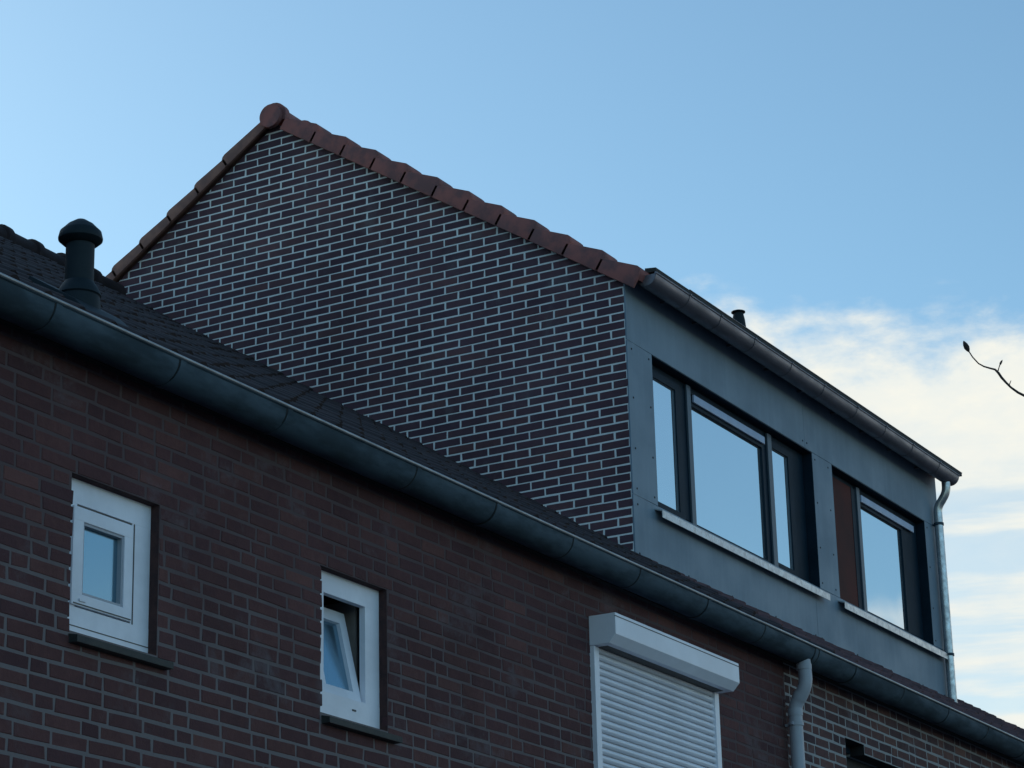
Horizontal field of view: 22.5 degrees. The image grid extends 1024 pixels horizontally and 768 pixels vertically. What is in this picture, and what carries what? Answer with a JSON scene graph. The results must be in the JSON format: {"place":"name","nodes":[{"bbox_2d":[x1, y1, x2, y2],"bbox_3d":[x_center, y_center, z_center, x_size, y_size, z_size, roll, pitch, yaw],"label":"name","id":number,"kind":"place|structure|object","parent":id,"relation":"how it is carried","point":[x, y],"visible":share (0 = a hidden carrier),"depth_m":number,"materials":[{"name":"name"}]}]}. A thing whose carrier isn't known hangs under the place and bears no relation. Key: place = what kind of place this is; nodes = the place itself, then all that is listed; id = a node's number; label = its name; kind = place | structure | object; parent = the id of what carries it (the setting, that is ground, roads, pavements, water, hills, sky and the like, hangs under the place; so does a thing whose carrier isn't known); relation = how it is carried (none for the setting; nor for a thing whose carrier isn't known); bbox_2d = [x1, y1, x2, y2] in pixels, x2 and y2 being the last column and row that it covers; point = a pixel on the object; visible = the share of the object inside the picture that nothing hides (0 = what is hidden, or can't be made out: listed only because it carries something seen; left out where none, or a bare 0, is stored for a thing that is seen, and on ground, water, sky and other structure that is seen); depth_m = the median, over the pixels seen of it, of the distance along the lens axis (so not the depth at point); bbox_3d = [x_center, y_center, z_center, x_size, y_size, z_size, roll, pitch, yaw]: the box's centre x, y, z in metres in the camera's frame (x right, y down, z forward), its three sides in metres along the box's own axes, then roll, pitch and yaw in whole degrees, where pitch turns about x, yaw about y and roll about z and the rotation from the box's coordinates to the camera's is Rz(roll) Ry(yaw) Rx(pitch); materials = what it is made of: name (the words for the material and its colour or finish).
{"place":"outdoors","nodes":[
{"label":"outdoors","id":0,"kind":"place"},
{"bbox_2d":[0,218,834,767],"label":"row house","id":1,"kind":"structure","parent":0,"point":[214,554],"depth_m":11.27,"materials":[{"name":"brick"}]},
{"bbox_2d":[67,473,173,669],"bbox_3d":[-1.582,0.741,10.183,0.162,0.695,0.620,-12,-21,28],"label":"window","id":2,"kind":"structure","parent":1,"relation":"in","point":[113,585],"depth_m":10.21,"materials":[{"name":"white plastic"}]},
{"bbox_2d":[320,565,402,743],"bbox_3d":[-0.823,1.236,11.649,0.387,0.730,0.610,-12,-21,28],"label":"window","id":3,"kind":"structure","parent":1,"relation":"in","point":[341,696],"depth_m":11.70,"materials":[{"name":"white plastic"}]},
{"bbox_2d":[0,0,1023,728],"label":"sky","id":4,"kind":"structure","parent":0,"point":[846,177],"materials":[{"name":"blue"}]},
{"bbox_2d":[105,103,1023,767],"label":"raised house","id":5,"kind":"structure","parent":0,"point":[659,417],"depth_m":18.70,"materials":[{"name":"brick"}]},
{"bbox_2d":[652,365,829,600],"bbox_3d":[1.626,0.739,18.827,0.208,1.183,2.860,-12,-21,28],"label":"dormer window","id":6,"kind":"structure","parent":5,"relation":"in","point":[718,472],"depth_m":18.84,"materials":[{"name":"black"}]},
{"bbox_2d":[845,738,897,767],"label":"window","id":7,"kind":"structure","parent":5,"relation":"in","point":[855,749],"depth_m":16.75,"materials":[{"name":"black"}]},
{"bbox_2d":[832,473,947,659],"bbox_3d":[3.036,1.495,21.166,0.208,1.183,2.230,-12,-21,28],"label":"dormer window","id":8,"kind":"structure","parent":5,"relation":"in","point":[878,567],"depth_m":21.20,"materials":[{"name":"black"}]},
{"bbox_2d":[957,699,1023,733],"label":"row house","id":9,"kind":"structure","parent":0,"point":[1011,726],"depth_m":22.20,"materials":[{"name":"brick"}]},
{"label":"ground","id":10,"kind":"structure","parent":0,"visible":0},
{"bbox_2d":[963,341,1023,396],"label":"magnolia tree","id":11,"kind":"object","parent":10,"relation":"on","point":[966,346],"visible":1,"depth_m":5.50,"materials":[{"name":"black plant"}]}
]}

